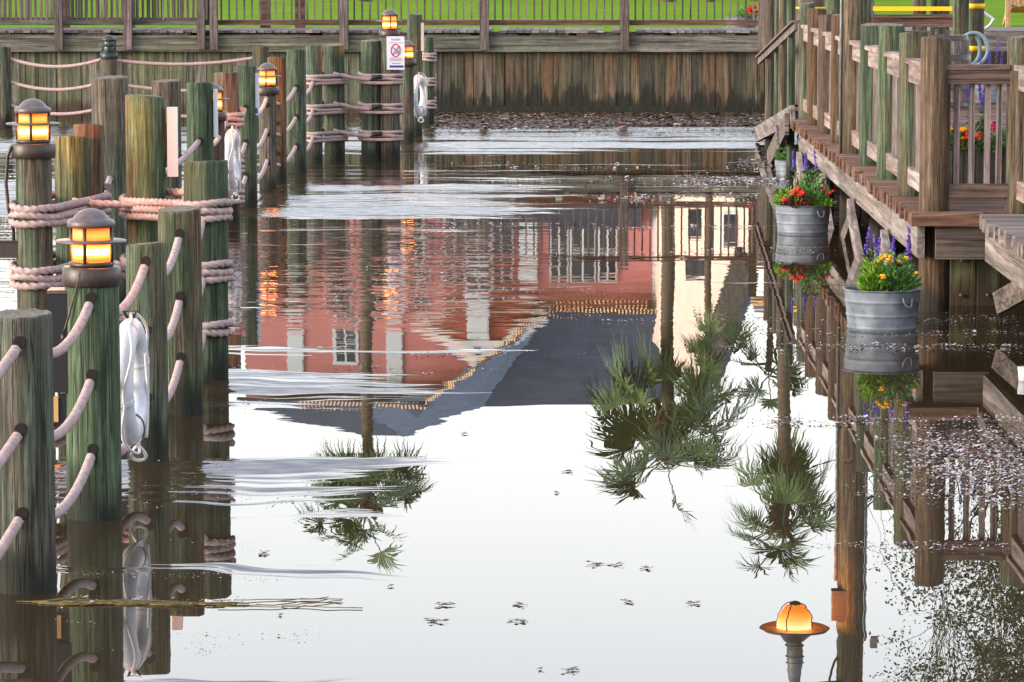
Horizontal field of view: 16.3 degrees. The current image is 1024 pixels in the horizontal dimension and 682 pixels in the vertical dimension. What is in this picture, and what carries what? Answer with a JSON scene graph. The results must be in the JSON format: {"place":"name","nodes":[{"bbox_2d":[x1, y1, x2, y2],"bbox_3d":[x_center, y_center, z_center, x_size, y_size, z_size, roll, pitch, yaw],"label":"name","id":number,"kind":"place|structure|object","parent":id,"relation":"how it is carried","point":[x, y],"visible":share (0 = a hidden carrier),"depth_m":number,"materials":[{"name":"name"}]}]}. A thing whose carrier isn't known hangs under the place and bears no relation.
{"place":"outdoors","nodes":[
{"label":"outdoors","id":0,"kind":"place"},
{"bbox_2d":[183,109,313,198],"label":"mooring rope","id":1,"kind":"object","parent":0,"point":[264,136],"visible":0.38,"depth_m":40.45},
{"bbox_2d":[225,125,240,200],"bbox_3d":[-2.700,-1.720,34.674,0.126,0.743,0.682,0,6,4],"label":"boat fender","id":2,"kind":"object","parent":1,"relation":"hanging from","point":[232,148],"visible":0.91,"depth_m":34.55,"materials":[{"name":"white plastic"}]},
{"bbox_2d":[0,113,1023,681],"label":"water","id":3,"kind":"structure","parent":0,"point":[406,513],"depth_m":18.95,"materials":[{"name":"grey liquid"}]},
{"bbox_2d":[0,46,11,127],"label":"piling","id":4,"kind":"object","parent":3,"relation":"in","point":[5,88],"visible":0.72,"depth_m":54.95,"materials":[{"name":"green wood"}]},
{"bbox_2d":[11,57,251,67],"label":"mooring rope","id":5,"kind":"object","parent":4,"relation":"attached to","point":[134,62],"visible":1,"depth_m":54.45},
{"bbox_2d":[0,308,56,594],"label":"piling","id":6,"kind":"object","parent":3,"relation":"in","point":[27,496],"visible":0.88,"depth_m":14.79,"materials":[{"name":"green wood"}]},
{"bbox_2d":[0,220,204,379],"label":"mooring rope","id":7,"kind":"object","parent":6,"relation":"attached to","point":[65,345],"visible":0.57,"depth_m":16.52,"materials":[{"name":"fabric"}]},
{"bbox_2d":[0,275,205,469],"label":"mooring rope","id":8,"kind":"object","parent":6,"relation":"attached to","point":[15,438],"visible":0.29,"depth_m":16.21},
{"bbox_2d":[120,310,149,461],"bbox_3d":[-1.857,0.226,17.514,0.137,0.753,0.692,0,6,1],"label":"boat fender","id":9,"kind":"object","parent":8,"relation":"hanging from","point":[134,366],"visible":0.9,"depth_m":17.41,"materials":[{"name":"white plastic"}]},
{"bbox_2d":[0,333,206,559],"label":"mooring rope","id":10,"kind":"object","parent":6,"relation":"attached to","point":[63,507],"visible":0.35,"depth_m":16.25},
{"bbox_2d":[15,158,52,309],"bbox_3d":[-2.933,-0.049,22.066,0.232,2.234,0.231,0,6,1],"label":"piling","id":11,"kind":"object","parent":3,"relation":"in","point":[34,188],"visible":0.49,"depth_m":21.91,"materials":[{"name":"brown wood"}]},
{"bbox_2d":[0,239,17,257],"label":"junction box","id":12,"kind":"object","parent":11,"relation":"attached to","point":[8,248],"visible":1,"depth_m":21.97,"materials":[{"name":"brown metal"}]},
{"bbox_2d":[6,99,59,158],"bbox_3d":[-2.931,-1.303,21.933,0.330,0.361,0.330,0,6,1],"label":"piling lamp","id":13,"kind":"object","parent":11,"relation":"on","point":[32,140],"visible":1,"depth_m":21.85,"materials":[{"name":"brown metal"}]},
{"bbox_2d":[9,250,68,290],"bbox_3d":[-2.823,-0.477,22.586,0.323,0.206,1.465,1,6,11],"label":"rope wrap","id":14,"kind":"object","parent":11,"relation":"attached to","point":[44,282],"visible":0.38,"depth_m":21.91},
{"bbox_2d":[8,182,111,228],"bbox_3d":[-2.823,-0.855,22.546,0.323,0.206,1.465,1,6,11],"label":"rope wrap","id":15,"kind":"object","parent":11,"relation":"attached to","point":[44,218],"visible":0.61,"depth_m":21.92,"materials":[{"name":"fabric"}]},
{"bbox_2d":[54,136,88,274],"bbox_3d":[-2.785,-0.159,22.781,0.220,2.301,0.221,0,6,1],"label":"piling","id":16,"kind":"object","parent":3,"relation":"in","point":[71,162],"visible":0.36,"depth_m":22.60,"materials":[{"name":"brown wood"}]},
{"bbox_2d":[73,124,103,195],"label":"piling","id":17,"kind":"object","parent":3,"relation":"in","point":[93,133],"visible":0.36,"depth_m":23.01,"materials":[{"name":"brown wood"}]},
{"bbox_2d":[65,286,121,521],"bbox_3d":[-1.966,0.672,16.849,0.261,1.917,0.260,0,6,1],"label":"piling","id":18,"kind":"object","parent":3,"relation":"in","point":[94,356],"visible":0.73,"depth_m":16.72,"materials":[{"name":"green wood"}]},
{"bbox_2d":[47,273,80,426],"bbox_3d":[-2.083,0.549,16.819,0.176,1.768,0.221,0,6,1],"label":"power box","id":19,"kind":"object","parent":18,"relation":"attached to","point":[57,302],"visible":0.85,"depth_m":16.73,"materials":[{"name":"black plastic"}]},
{"bbox_2d":[56,208,126,287],"bbox_3d":[-1.964,-0.440,16.735,0.330,0.361,0.330,0,6,1],"label":"piling lamp","id":20,"kind":"object","parent":18,"relation":"on","point":[90,241],"visible":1,"depth_m":16.65,"materials":[{"name":"brown metal"}]},
{"bbox_2d":[101,59,116,75],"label":"piling","id":21,"kind":"object","parent":3,"relation":"in","point":[108,66],"visible":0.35,"depth_m":54.37,"materials":[{"name":"brown wood"}]},
{"bbox_2d":[98,35,119,58],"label":"piling lamp","id":22,"kind":"object","parent":21,"relation":"on","point":[108,45],"visible":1,"depth_m":54.35,"materials":[{"name":"grey metal"}]},
{"bbox_2d":[91,75,128,315],"bbox_3d":[-2.906,-0.641,26.026,0.273,2.566,0.270,0,6,1],"label":"piling","id":23,"kind":"object","parent":3,"relation":"in","point":[109,93],"visible":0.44,"depth_m":25.83,"materials":[{"name":"green wood"}]},
{"bbox_2d":[125,94,165,244],"bbox_3d":[-2.323,-0.293,22.832,0.256,2.556,0.265,0,6,1],"label":"piling","id":24,"kind":"object","parent":3,"relation":"in","point":[145,161],"visible":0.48,"depth_m":22.63,"materials":[{"name":"green wood"}]},
{"bbox_2d":[163,107,177,176],"bbox_3d":[-2.167,-1.263,22.723,0.096,0.438,0.090,0,6,-3],"label":"slip sign","id":25,"kind":"object","parent":24,"relation":"attached to","point":[170,126],"visible":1,"depth_m":22.68,"materials":[{"name":"grey"}]},
{"bbox_2d":[126,242,168,461],"bbox_3d":[-1.912,0.447,18.807,0.219,1.946,0.220,0,6,1],"label":"piling","id":26,"kind":"object","parent":3,"relation":"in","point":[149,304],"visible":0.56,"depth_m":18.68,"materials":[{"name":"green wood"}]},
{"bbox_2d":[152,79,181,198],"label":"piling","id":27,"kind":"object","parent":3,"relation":"in","point":[169,90],"visible":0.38,"depth_m":29.92,"materials":[{"name":"brown wood"}]},
{"bbox_2d":[158,205,202,414],"bbox_3d":[-1.910,0.219,20.699,0.252,1.995,0.259,0,6,1],"label":"piling","id":28,"kind":"object","parent":3,"relation":"in","point":[184,285],"visible":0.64,"depth_m":20.56,"materials":[{"name":"green wood"}]},
{"bbox_2d":[16,596,362,607],"bbox_3d":[-1.315,1.064,14.639,1.427,0.015,0.258,0,6,1],"label":"reed strand","id":29,"kind":"object","parent":3,"relation":"on","point":[82,602],"visible":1,"depth_m":14.60},
{"bbox_2d":[186,82,213,161],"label":"piling","id":30,"kind":"object","parent":3,"relation":"in","point":[199,103],"visible":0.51,"depth_m":30.83,"materials":[{"name":"green wood"}]},
{"bbox_2d":[104,81,314,191],"bbox_3d":[-2.744,-2.028,34.310,0.220,0.197,23.333,0,6,1],"label":"mooring rope","id":31,"kind":"object","parent":30,"relation":"attached to","point":[185,155],"visible":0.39,"depth_m":33.59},
{"bbox_2d":[184,160,228,380],"bbox_3d":[-1.913,-0.049,22.360,0.302,2.172,0.283,0,6,1],"label":"piling","id":32,"kind":"object","parent":3,"relation":"in","point":[206,180],"visible":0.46,"depth_m":22.20,"materials":[{"name":"green wood"}]},
{"bbox_2d":[119,188,232,222],"bbox_3d":[-2.120,-0.859,22.513,0.374,0.218,0.999,-5,8,-40],"label":"rope wrap","id":33,"kind":"object","parent":32,"relation":"attached to","point":[151,205],"visible":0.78,"depth_m":22.32,"materials":[{"name":"fabric"}]},
{"bbox_2d":[72,198,140,207],"bbox_3d":[-2.499,-0.870,22.580,0.548,0.069,0.056,0,6,-4],"label":"rope link","id":34,"kind":"object","parent":33,"relation":"attached to","point":[111,204],"visible":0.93,"depth_m":22.56,"materials":[{"name":"pink"}]},
{"bbox_2d":[119,250,233,284],"bbox_3d":[-2.120,-0.482,22.554,0.374,0.218,0.999,-5,8,-40],"label":"rope wrap","id":35,"kind":"object","parent":32,"relation":"attached to","point":[220,275],"visible":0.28,"depth_m":22.18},
{"bbox_2d":[121,309,233,336],"bbox_3d":[-2.121,-0.131,22.590,0.374,0.173,0.999,-5,8,-40],"label":"rope wrap","id":36,"kind":"object","parent":32,"relation":"attached to","point":[208,330],"visible":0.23,"depth_m":22.22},
{"bbox_2d":[11,52,422,112],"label":"bulkhead","id":37,"kind":"object","parent":3,"relation":"in","point":[80,99],"visible":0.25,"depth_m":59.99,"materials":[{"name":"wood"}]},
{"bbox_2d":[213,121,224,160],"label":"piling","id":38,"kind":"object","parent":3,"relation":"in","point":[219,150],"visible":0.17,"depth_m":33.91,"materials":[{"name":"brown wood"}]},
{"bbox_2d":[214,72,239,222],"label":"piling","id":39,"kind":"object","parent":3,"relation":"in","point":[228,82],"visible":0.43,"depth_m":35.26,"materials":[{"name":"brown wood"}]},
{"bbox_2d":[47,399,441,651],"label":"floating specks","id":40,"kind":"object","parent":3,"relation":"on","point":[64,602],"visible":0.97,"depth_m":15.23,"materials":[{"name":"brown plant"}]},
{"bbox_2d":[235,65,257,206],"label":"piling","id":41,"kind":"object","parent":3,"relation":"in","point":[248,131],"visible":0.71,"depth_m":37.58,"materials":[{"name":"green wood"}]},
{"bbox_2d":[252,46,268,128],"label":"piling","id":42,"kind":"object","parent":3,"relation":"in","point":[260,54],"visible":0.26,"depth_m":54.35,"materials":[{"name":"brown wood"}]},
{"bbox_2d":[11,81,185,92],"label":"mooring rope","id":43,"kind":"object","parent":42,"relation":"attached to","point":[72,88],"visible":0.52,"depth_m":54.70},
{"bbox_2d":[259,95,276,188],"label":"piling","id":44,"kind":"object","parent":3,"relation":"in","point":[267,149],"visible":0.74,"depth_m":40.50,"materials":[{"name":"green wood"}]},
{"bbox_2d":[257,63,281,94],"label":"piling lamp","id":45,"kind":"object","parent":44,"relation":"on","point":[268,75],"visible":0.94,"depth_m":40.42,"materials":[{"name":"brown metal"}]},
{"bbox_2d":[267,57,286,181],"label":"piling","id":46,"kind":"object","parent":3,"relation":"in","point":[279,63],"visible":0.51,"depth_m":41.70,"materials":[{"name":"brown wood"}]},
{"bbox_2d":[286,49,306,172],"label":"piling","id":47,"kind":"object","parent":3,"relation":"in","point":[296,77],"visible":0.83,"depth_m":43.50,"materials":[{"name":"green wood"}]},
{"bbox_2d":[305,45,322,161],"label":"piling","id":48,"kind":"object","parent":3,"relation":"in","point":[314,95],"visible":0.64,"depth_m":45.83,"materials":[{"name":"green wood"}]},
{"bbox_2d":[324,44,344,159],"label":"piling","id":49,"kind":"object","parent":3,"relation":"in","point":[333,57],"visible":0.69,"depth_m":46.23,"materials":[{"name":"green wood"}]},
{"bbox_2d":[306,69,347,85],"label":"rope wrap","id":50,"kind":"object","parent":49,"relation":"attached to","point":[322,81],"visible":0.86,"depth_m":45.89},
{"bbox_2d":[306,99,347,115],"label":"rope wrap","id":51,"kind":"object","parent":49,"relation":"attached to","point":[319,111],"visible":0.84,"depth_m":45.92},
{"bbox_2d":[306,126,347,142],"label":"rope wrap","id":52,"kind":"object","parent":49,"relation":"attached to","point":[321,139],"visible":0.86,"depth_m":45.97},
{"bbox_2d":[361,39,379,159],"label":"piling","id":53,"kind":"object","parent":3,"relation":"in","point":[370,56],"visible":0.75,"depth_m":46.22,"materials":[{"name":"green wood"}]},
{"bbox_2d":[357,126,403,141],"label":"rope wrap","id":54,"kind":"object","parent":53,"relation":"attached to","point":[394,135],"visible":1,"depth_m":46.22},
{"bbox_2d":[379,37,399,159],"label":"piling","id":55,"kind":"object","parent":3,"relation":"in","point":[389,150],"visible":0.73,"depth_m":46.23,"materials":[{"name":"green wood"}]},
{"bbox_2d":[357,99,403,113],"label":"rope wrap","id":56,"kind":"object","parent":55,"relation":"attached to","point":[394,108],"visible":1,"depth_m":46.18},
{"bbox_2d":[357,70,403,84],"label":"rope wrap","id":57,"kind":"object","parent":55,"relation":"attached to","point":[393,79],"visible":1,"depth_m":46.14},
{"bbox_2d":[377,9,401,36],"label":"piling lamp","id":58,"kind":"object","parent":55,"relation":"on","point":[389,20],"visible":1,"depth_m":46.14,"materials":[{"name":"brown metal"}]},
{"bbox_2d":[387,36,404,69],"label":"notice sign","id":59,"kind":"object","parent":55,"relation":"attached to","point":[395,52],"visible":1,"depth_m":46.11,"materials":[{"name":"white"}]},
{"bbox_2d":[400,66,413,141],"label":"piling","id":60,"kind":"object","parent":3,"relation":"in","point":[407,97],"visible":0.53,"depth_m":50.68,"materials":[{"name":"green wood"}]},
{"bbox_2d":[414,72,427,122],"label":"life ring","id":61,"kind":"object","parent":60,"relation":"attached to","point":[420,108],"visible":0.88,"depth_m":51.57,"materials":[{"name":"white plastic"}]},
{"bbox_2d":[407,13,421,135],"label":"piling","id":62,"kind":"object","parent":3,"relation":"in","point":[414,21],"visible":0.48,"depth_m":52.27,"materials":[{"name":"green wood"}]},
{"bbox_2d":[423,37,433,125],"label":"piling","id":63,"kind":"object","parent":3,"relation":"in","point":[428,71],"visible":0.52,"depth_m":55.48,"materials":[{"name":"green wood"}]},
{"bbox_2d":[323,109,772,165],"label":"leaf litter","id":64,"kind":"object","parent":3,"relation":"on","point":[458,120],"visible":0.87,"depth_m":56.92,"materials":[{"name":"brown"}]},
{"bbox_2d":[434,51,763,113],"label":"bulkhead","id":65,"kind":"object","parent":3,"relation":"in","point":[572,82],"visible":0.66,"depth_m":59.85,"materials":[{"name":"wood"}]},
{"bbox_2d":[247,161,1023,550],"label":"floating debris","id":66,"kind":"object","parent":3,"relation":"on","point":[939,445],"visible":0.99,"depth_m":19.41,"materials":[{"name":"brown plant"}]},
{"bbox_2d":[774,204,829,234],"bbox_3d":[2.767,-1.137,34.098,0.542,0.325,0.542,0,6,1],"label":"planter tub","id":67,"kind":"object","parent":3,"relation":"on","point":[807,220],"visible":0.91,"depth_m":33.88,"materials":[{"name":"metal"}]},
{"bbox_2d":[781,187,812,208],"bbox_3d":[2.702,-1.350,33.916,0.320,0.228,0.302,0,6,1],"label":"red flower plant","id":68,"kind":"object","parent":67,"relation":"on","point":[801,201],"visible":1,"depth_m":33.88,"materials":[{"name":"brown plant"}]},
{"bbox_2d":[795,165,830,205],"bbox_3d":[2.837,-1.464,34.076,0.407,0.420,0.405,0,6,1],"label":"green plant","id":69,"kind":"object","parent":67,"relation":"on","point":[810,191],"visible":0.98,"depth_m":34.03,"materials":[{"name":"green plant"}]},
{"bbox_2d":[843,285,921,332],"bbox_3d":[2.619,-0.200,25.361,0.556,0.350,0.556,0,6,1],"label":"planter tub","id":70,"kind":"object","parent":3,"relation":"in","point":[879,311],"visible":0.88,"depth_m":25.14,"materials":[{"name":"metal"}]},
{"bbox_2d":[856,247,888,291],"bbox_3d":[2.545,-0.500,25.237,0.254,0.334,0.252,0,6,1],"label":"green plant","id":71,"kind":"object","parent":70,"relation":"on","point":[864,282],"visible":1,"depth_m":25.20,"materials":[{"name":"green plant"}]},
{"bbox_2d":[860,226,915,279],"bbox_3d":[2.663,-0.594,25.436,0.441,0.458,0.138,1,6,6],"label":"salvia plant","id":72,"kind":"object","parent":70,"relation":"on","point":[909,247],"visible":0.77,"depth_m":25.42,"materials":[{"name":"purple plant"}]},
{"bbox_2d":[869,250,922,291],"bbox_3d":[2.697,-0.490,25.281,0.406,0.306,0.381,-1,6,-12],"label":"marigold plant","id":73,"kind":"object","parent":70,"relation":"on","point":[904,273],"visible":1,"depth_m":25.21,"materials":[{"name":"green plant"}]},
{"bbox_2d":[791,84,1023,311],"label":"boardwalk","id":74,"kind":"structure","parent":3,"relation":"on","point":[952,266],"depth_m":27.07,"materials":[{"name":"brown wood"}]},
{"bbox_2d":[755,0,798,174],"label":"gangway","id":75,"kind":"object","parent":74,"relation":"attached to","point":[781,25],"visible":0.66,"depth_m":44.72,"materials":[{"name":"brown wood"}]},
{"bbox_2d":[795,0,824,104],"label":"piling","id":76,"kind":"object","parent":74,"relation":"on","point":[819,3],"visible":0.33,"depth_m":46.19,"materials":[{"name":"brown wood"}]},
{"bbox_2d":[807,8,826,125],"bbox_3d":[3.372,-2.984,39.649,0.214,1.396,0.217,0,6,1],"label":"railing post","id":77,"kind":"object","parent":74,"relation":"on","point":[813,22],"visible":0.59,"depth_m":39.56,"materials":[{"name":"brown wood"}]},
{"bbox_2d":[817,14,833,133],"bbox_3d":[3.332,-2.765,37.765,0.221,1.364,0.219,0,6,1],"label":"railing post","id":78,"kind":"object","parent":74,"relation":"on","point":[823,68],"visible":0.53,"depth_m":37.68,"materials":[{"name":"brown wood"}]},
{"bbox_2d":[830,14,839,143],"bbox_3d":[3.297,-2.580,35.874,0.217,1.401,0.214,0,6,1],"label":"railing post","id":79,"kind":"object","parent":74,"relation":"on","point":[834,94],"visible":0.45,"depth_m":35.80,"materials":[{"name":"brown wood"}]},
{"bbox_2d":[838,0,872,153],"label":"piling","id":80,"kind":"object","parent":74,"relation":"on","point":[855,15],"visible":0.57,"depth_m":33.87,"materials":[{"name":"brown wood"}]},
{"bbox_2d":[859,23,879,165],"bbox_3d":[3.222,-2.159,32.096,0.222,1.372,0.218,0,6,1],"label":"railing post","id":81,"kind":"object","parent":74,"relation":"on","point":[868,33],"visible":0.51,"depth_m":32.01,"materials":[{"name":"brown wood"}]},
{"bbox_2d":[877,23,904,179],"bbox_3d":[3.183,-1.964,30.106,0.227,1.411,0.228,0,6,1],"label":"railing post","id":82,"kind":"object","parent":74,"relation":"on","point":[888,36],"visible":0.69,"depth_m":30.01,"materials":[{"name":"green wood"}]},
{"bbox_2d":[897,31,927,195],"bbox_3d":[3.142,-1.739,28.117,0.230,1.389,0.227,0,6,1],"label":"railing post","id":83,"kind":"object","parent":74,"relation":"on","point":[909,44],"visible":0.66,"depth_m":28.03,"materials":[{"name":"green wood"}]},
{"bbox_2d":[873,14,952,34],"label":"cross railing","id":84,"kind":"object","parent":74,"relation":"on","point":[925,23],"visible":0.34,"depth_m":44.69,"materials":[{"name":"brown wood"}]},
{"bbox_2d":[912,0,925,30],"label":"piling","id":85,"kind":"object","parent":74,"relation":"on","point":[918,3],"visible":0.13,"depth_m":45.84,"materials":[{"name":"green wood"}]},
{"bbox_2d":[873,7,951,10],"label":"caution tape","id":86,"kind":"object","parent":85,"relation":"attached to","point":[912,8],"visible":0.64,"depth_m":45.72,"materials":[{"name":"yellow"}]},
{"bbox_2d":[919,37,950,211],"bbox_3d":[3.110,-1.545,26.350,0.226,1.382,0.231,0,6,1],"label":"railing post","id":87,"kind":"object","parent":74,"relation":"on","point":[934,151],"visible":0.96,"depth_m":26.26,"materials":[{"name":"brown wood"}]},
{"bbox_2d":[801,25,920,191],"bbox_3d":[3.258,-2.352,33.895,0.150,0.983,15.040,0,6,1],"label":"boardwalk railing","id":88,"kind":"object","parent":87,"relation":"attached to","point":[914,78],"visible":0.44,"depth_m":29.94,"materials":[{"name":"brown wood"}]},
{"bbox_2d":[798,2,814,118],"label":"railing post","id":89,"kind":"object","parent":88,"relation":"attached to","point":[802,75],"visible":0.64,"depth_m":41.37,"materials":[{"name":"brown wood"}]},
{"bbox_2d":[947,64,1010,197],"bbox_3d":[3.417,-1.544,26.344,0.478,0.973,0.160,0,6,1],"label":"end railing","id":90,"kind":"object","parent":87,"relation":"attached to","point":[988,75],"visible":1,"depth_m":26.32,"materials":[{"name":"wood"}]},
{"bbox_2d":[930,0,949,34],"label":"piling","id":91,"kind":"object","parent":74,"relation":"on","point":[940,3],"visible":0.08,"depth_m":46.02,"materials":[{"name":"green wood"}]},
{"bbox_2d":[928,34,970,109],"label":"barrel","id":92,"kind":"object","parent":74,"relation":"on","point":[960,51],"visible":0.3,"depth_m":43.55,"materials":[{"name":"grey wood"}]},
{"bbox_2d":[951,0,968,40],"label":"piling","id":93,"kind":"object","parent":74,"relation":"on","point":[960,12],"visible":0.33,"depth_m":48.60,"materials":[{"name":"green wood"}]},
{"bbox_2d":[905,27,1023,49],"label":"deck steps","id":94,"kind":"structure","parent":74,"relation":"on","point":[992,35],"depth_m":62.73,"materials":[{"name":"grey wood"}]},
{"bbox_2d":[969,0,983,63],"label":"piling","id":95,"kind":"object","parent":74,"relation":"on","point":[976,19],"visible":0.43,"depth_m":48.92,"materials":[{"name":"green wood"}]},
{"bbox_2d":[950,148,1005,183],"bbox_3d":[3.653,-1.321,28.053,0.625,0.357,0.400,0,6,1],"label":"planter box","id":96,"kind":"object","parent":74,"relation":"on","point":[978,167],"visible":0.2,"depth_m":27.85,"materials":[{"name":"grey wood"}]},
{"bbox_2d":[950,120,1005,153],"bbox_3d":[3.633,-1.600,28.022,0.776,0.290,0.783,6,9,44],"label":"red flower plant","id":97,"kind":"object","parent":96,"relation":"on","point":[978,143],"visible":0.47,"depth_m":27.85,"materials":[{"name":"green plant"}]},
{"bbox_2d":[979,214,1023,313],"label":"boardwalk","id":98,"kind":"structure","parent":74,"relation":"attached to","point":[1004,244],"depth_m":25.04,"materials":[{"name":"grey wood"}]},
{"bbox_2d":[1005,35,1023,213],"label":"railing post","id":99,"kind":"object","parent":74,"relation":"on","point":[1014,134],"visible":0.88,"depth_m":26.25,"materials":[{"name":"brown wood"}]},
{"bbox_2d":[1014,65,1023,202],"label":"boardwalk railing","id":100,"kind":"object","parent":99,"relation":"attached to","point":[1020,184],"visible":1,"depth_m":26.05,"materials":[{"name":"brown wood"}]},
{"bbox_2d":[0,0,1023,32],"bbox_3d":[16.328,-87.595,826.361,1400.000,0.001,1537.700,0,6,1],"label":"lawn","id":101,"kind":"structure","parent":0,"point":[995,9],"depth_m":85.30,"materials":[{"name":"green plant"}]},
{"bbox_2d":[451,50,1006,108],"bbox_3d":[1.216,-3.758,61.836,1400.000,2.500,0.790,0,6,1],"label":"ground","id":102,"kind":"structure","parent":0,"point":[994,56],"depth_m":61.31,"materials":[{"name":"soil"}]},
{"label":"bulkhead","id":103,"kind":"object","parent":102,"relation":"on","visible":0},
{"bbox_2d":[0,27,760,51],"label":"deck","id":104,"kind":"structure","parent":103,"relation":"on","point":[180,39],"depth_m":59.77,"materials":[{"name":"brown wood"}]},
{"bbox_2d":[2,0,207,27],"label":"deck railing","id":105,"kind":"object","parent":104,"relation":"on","point":[69,18],"visible":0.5,"depth_m":62.06,"materials":[{"name":"brown wood"}]},
{"bbox_2d":[0,0,217,49],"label":"deck railing","id":106,"kind":"object","parent":104,"relation":"on","point":[58,22],"visible":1,"depth_m":59.83,"materials":[{"name":"brown wood"}]},
{"bbox_2d":[218,0,765,49],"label":"deck railing","id":107,"kind":"object","parent":104,"relation":"on","point":[483,21],"visible":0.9,"depth_m":59.70,"materials":[{"name":"brown wood"}]},
{"bbox_2d":[1003,0,1023,26],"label":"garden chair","id":108,"kind":"object","parent":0,"point":[1014,6],"visible":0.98,"depth_m":67.12,"materials":[{"name":"brown wood"}]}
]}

